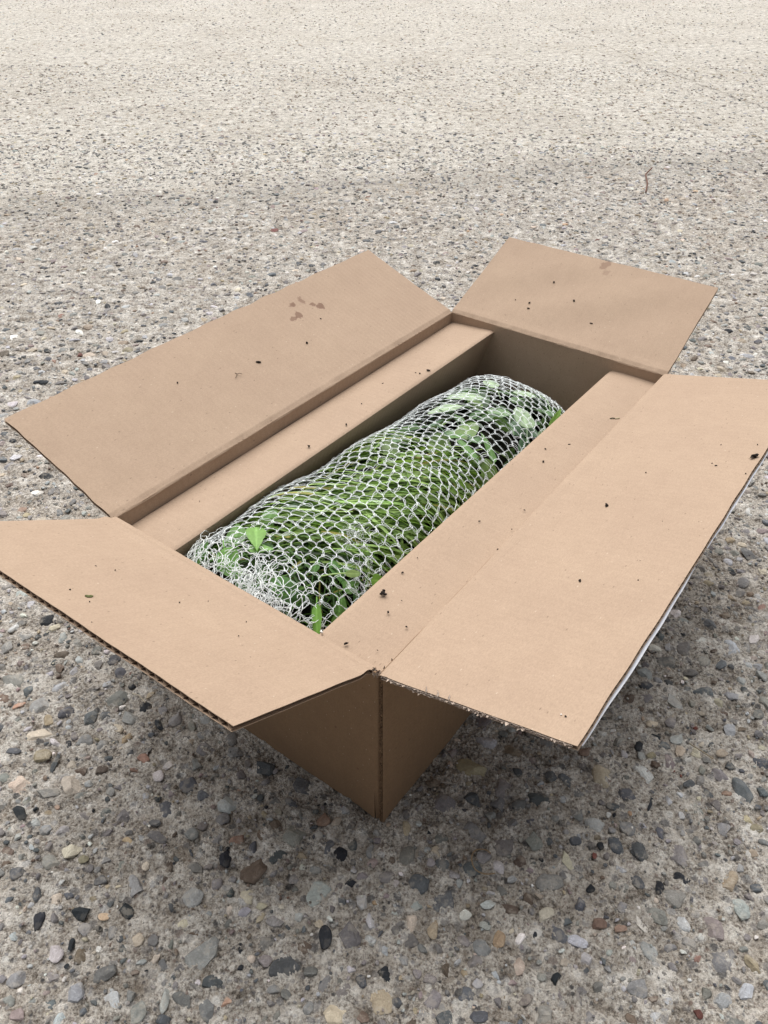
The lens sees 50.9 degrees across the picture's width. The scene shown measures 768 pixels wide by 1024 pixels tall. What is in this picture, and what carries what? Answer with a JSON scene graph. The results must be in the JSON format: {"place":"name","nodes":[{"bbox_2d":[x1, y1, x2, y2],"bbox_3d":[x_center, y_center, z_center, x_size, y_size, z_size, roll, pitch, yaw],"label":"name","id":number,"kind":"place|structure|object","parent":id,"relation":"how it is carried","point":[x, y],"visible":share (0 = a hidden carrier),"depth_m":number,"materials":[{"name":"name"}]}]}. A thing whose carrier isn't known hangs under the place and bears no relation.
{"place":"outdoors","nodes":[
{"label":"outdoors","id":0,"kind":"place"},
{"bbox_2d":[0,0,767,1023],"bbox_3d":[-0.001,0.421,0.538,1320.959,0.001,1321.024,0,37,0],"label":"ground","id":1,"kind":"structure","parent":0,"point":[148,902],"depth_m":1.46,"materials":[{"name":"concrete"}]},
{"bbox_2d":[12,806,26,820],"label":"stone","id":2,"kind":"object","parent":1,"relation":"on","point":[19,813],"visible":1,"depth_m":0.73,"materials":[{"name":"grey stone"}]},
{"bbox_2d":[33,912,44,930],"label":"stone","id":3,"kind":"object","parent":1,"relation":"on","point":[39,918],"visible":1,"depth_m":0.65,"materials":[{"name":"grey stone"}]},
{"bbox_2d":[49,945,63,962],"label":"stone","id":4,"kind":"object","parent":1,"relation":"on","point":[56,953],"visible":1,"depth_m":0.63,"materials":[{"name":"white stone"}]},
{"bbox_2d":[72,907,89,920],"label":"stone","id":5,"kind":"object","parent":1,"relation":"on","point":[80,913],"visible":1,"depth_m":0.66,"materials":[{"name":"grey stone"}]},
{"bbox_2d":[128,875,143,897],"bbox_3d":[-0.211,0.315,0.680,0.012,0.007,0.020,-25,43,-29],"label":"stone","id":6,"kind":"object","parent":1,"relation":"on","point":[135,885],"visible":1,"depth_m":0.68,"materials":[{"name":"white stone"}]},
{"bbox_2d":[153,770,163,781],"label":"stone","id":7,"kind":"object","parent":1,"relation":"on","point":[158,775],"visible":1,"depth_m":0.76,"materials":[{"name":"white stone"}]},
{"bbox_2d":[219,850,230,867],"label":"stone","id":8,"kind":"object","parent":1,"relation":"on","point":[224,859],"visible":1,"depth_m":0.70,"materials":[{"name":"black stone"}]},
{"bbox_2d":[240,858,266,884],"bbox_3d":[-0.112,0.308,0.690,0.018,0.011,0.027,27,45,31],"label":"stone","id":9,"kind":"object","parent":1,"relation":"on","point":[253,872],"visible":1,"depth_m":0.69,"materials":[{"name":"brown stone"}]},
{"bbox_2d":[257,761,274,775],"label":"stone","id":10,"kind":"object","parent":1,"relation":"on","point":[266,768],"visible":1,"depth_m":0.77,"materials":[{"name":"grey stone"}]},
{"bbox_2d":[268,956,299,976],"bbox_3d":[-0.078,0.354,0.628,0.024,0.008,0.015,-16,40,-20],"label":"stone","id":11,"kind":"object","parent":1,"relation":"on","point":[282,965],"visible":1,"depth_m":0.63,"materials":[{"name":"grey stone"}]},
{"bbox_2d":[316,813,330,826],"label":"stone","id":12,"kind":"object","parent":1,"relation":"on","point":[323,819],"visible":1,"depth_m":0.73,"materials":[{"name":"brown stone"}]},
{"bbox_2d":[319,925,331,949],"bbox_3d":[-0.047,0.341,0.646,0.011,0.005,0.019,0,37,0],"label":"stone","id":13,"kind":"object","parent":1,"relation":"on","point":[325,936],"visible":1,"depth_m":0.64,"materials":[{"name":"black stone"}]},
{"bbox_2d":[0,237,767,821],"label":"cardboard box","id":14,"kind":"object","parent":1,"relation":"on","point":[524,629],"visible":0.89,"depth_m":0.76,"materials":[{"name":"cardboard"}]},
{"bbox_2d":[132,322,493,568],"bbox_3d":[-0.054,-0.056,1.002,0.074,0.163,0.608,24,43,28],"label":"cardboard insert","id":15,"kind":"object","parent":14,"relation":"in","point":[450,356],"visible":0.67,"depth_m":0.92,"materials":[{"name":"brown cardboard"}]},
{"bbox_2d":[201,421,489,630],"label":"grass","id":16,"kind":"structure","parent":14,"relation":"in","point":[409,534],"depth_m":0.81,"materials":[{"name":"green plant"}]},
{"bbox_2d":[321,570,381,585],"bbox_3d":[-0.028,0.058,0.733,0.063,0.030,0.018,-10,38,-13],"label":"curled shoot","id":17,"kind":"object","parent":16,"relation":"on","point":[356,573],"visible":0.75,"depth_m":0.73,"materials":[{"name":"green plant"}]},
{"bbox_2d":[184,374,564,629],"bbox_3d":[0.039,-0.025,0.939,0.204,0.151,0.611,24,43,28],"label":"net sleeve","id":18,"kind":"object","parent":14,"relation":"in","point":[259,574],"visible":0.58,"depth_m":0.81,"materials":[{"name":"white plastic"}]},
{"bbox_2d":[246,527,272,552],"bbox_3d":[-0.117,0.025,0.751,0.022,0.007,0.039,-14,39,-18],"label":"serrated leaf","id":19,"kind":"object","parent":18,"relation":"on","point":[256,536],"visible":1,"depth_m":0.75,"materials":[{"name":"green plant"}]},
{"bbox_2d":[311,596,321,633],"bbox_3d":[-0.063,0.098,0.706,0.022,0.030,0.040,7,37,9],"label":"upright leaf","id":20,"kind":"object","parent":18,"relation":"on","point":[316,614],"visible":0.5,"depth_m":0.70,"materials":[{"name":"green plant"}]},
{"bbox_2d":[208,393,549,630],"bbox_3d":[0.035,0.003,0.954,0.159,0.160,0.565,24,43,28],"label":"root mass","id":21,"kind":"object","parent":14,"relation":"in","point":[498,463],"visible":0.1,"depth_m":0.94,"materials":[{"name":"plant"}]},
{"bbox_2d":[189,506,372,622],"bbox_3d":[-0.096,0.053,0.767,0.179,0.064,0.120,24,43,28],"label":"leafy weed","id":22,"kind":"object","parent":21,"relation":"on","point":[339,610],"visible":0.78,"depth_m":0.74,"materials":[{"name":"green plant"}]},
{"bbox_2d":[264,380,562,511],"bbox_3d":[0.069,-0.060,0.966,0.183,0.108,0.472,24,43,28],"label":"round leaf plant","id":23,"kind":"object","parent":21,"relation":"on","point":[522,423],"visible":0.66,"depth_m":0.98,"materials":[{"name":"green plant"}]},
{"bbox_2d":[549,408,560,425],"bbox_3d":[0.212,-0.111,1.009,0.010,0.018,0.059,24,43,29],"label":"narrow leaf","id":24,"kind":"object","parent":23,"relation":"on","point":[556,416],"visible":0.51,"depth_m":1.01,"materials":[{"name":"green plant"}]},
{"bbox_2d":[320,371,654,670],"bbox_3d":[0.146,0.036,0.883,0.079,0.159,0.603,24,43,28],"label":"cardboard insert","id":25,"kind":"object","parent":14,"relation":"in","point":[455,551],"visible":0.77,"depth_m":0.78,"materials":[{"name":"brown cardboard"}]},
{"bbox_2d":[456,758,486,776],"bbox_3d":[0.085,0.246,0.774,0.032,0.012,0.021,0,37,0],"label":"stone","id":26,"kind":"object","parent":1,"relation":"on","point":[468,767],"visible":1,"depth_m":0.77,"materials":[{"name":"beige stone"}]},
{"bbox_2d":[471,849,494,874],"bbox_3d":[0.085,0.300,0.693,0.019,0.003,0.025,0,37,0],"label":"dry stem","id":27,"kind":"object","parent":1,"relation":"on","point":[473,865],"visible":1,"depth_m":0.69,"materials":[{"name":"plant"}]},
{"bbox_2d":[493,930,505,948],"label":"stone","id":28,"kind":"object","parent":1,"relation":"on","point":[499,939],"visible":1,"depth_m":0.64,"materials":[{"name":"beige stone"}]},
{"bbox_2d":[578,747,590,756],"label":"stone","id":29,"kind":"object","parent":1,"relation":"on","point":[585,752],"visible":1,"depth_m":0.79,"materials":[{"name":"brown stone"}]},
{"bbox_2d":[586,884,594,892],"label":"stone","id":30,"kind":"object","parent":1,"relation":"on","point":[590,888],"visible":1,"depth_m":0.68,"materials":[{"name":"black stone"}]},
{"bbox_2d":[592,918,606,929],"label":"stone","id":31,"kind":"object","parent":1,"relation":"on","point":[599,923],"visible":1,"depth_m":0.65,"materials":[{"name":"brown stone"}]},
{"bbox_2d":[596,842,603,849],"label":"stone","id":32,"kind":"object","parent":1,"relation":"on","point":[600,845],"visible":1,"depth_m":0.71,"materials":[{"name":"black stone"}]},
{"bbox_2d":[591,765,609,787],"bbox_3d":[0.207,0.252,0.766,0.019,0.011,0.028,0,37,0],"label":"stone","id":33,"kind":"object","parent":1,"relation":"on","point":[599,773],"visible":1,"depth_m":0.76,"materials":[{"name":"beige stone"}]},
{"bbox_2d":[614,924,626,932],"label":"stone","id":34,"kind":"object","parent":1,"relation":"on","point":[618,928],"visible":1,"depth_m":0.65,"materials":[{"name":"beige stone"}]},
{"bbox_2d":[509,3,766,107],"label":"crack","id":35,"kind":"object","parent":1,"relation":"on","point":[665,71],"visible":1,"depth_m":3.96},
{"bbox_2d":[634,741,642,750],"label":"stone","id":36,"kind":"object","parent":1,"relation":"on","point":[638,746],"visible":1,"depth_m":0.79,"materials":[{"name":"black stone"}]},
{"bbox_2d":[645,167,652,192],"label":"twig","id":37,"kind":"object","parent":1,"relation":"on","point":[646,179],"visible":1,"depth_m":2.42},
{"bbox_2d":[689,743,713,758],"bbox_3d":[0.308,0.232,0.784,0.003,0.003,0.026,-31,47,-34],"label":"dry stem","id":38,"kind":"object","parent":1,"relation":"on","point":[701,751],"visible":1,"depth_m":0.78,"materials":[{"name":"beige plant"}]},
{"bbox_2d":[732,777,753,803],"bbox_3d":[0.335,0.261,0.753,0.014,0.008,0.030,-9,38,-12],"label":"stone","id":39,"kind":"object","parent":1,"relation":"on","point":[741,788],"visible":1,"depth_m":0.75,"materials":[{"name":"grey stone"}]},
{"bbox_2d":[738,983,753,999],"bbox_3d":[0.276,0.365,0.614,0.014,0.004,0.012,0,37,0],"label":"stone","id":40,"kind":"object","parent":1,"relation":"on","point":[746,991],"visible":1,"depth_m":0.61,"materials":[{"name":"white stone"}]}
]}

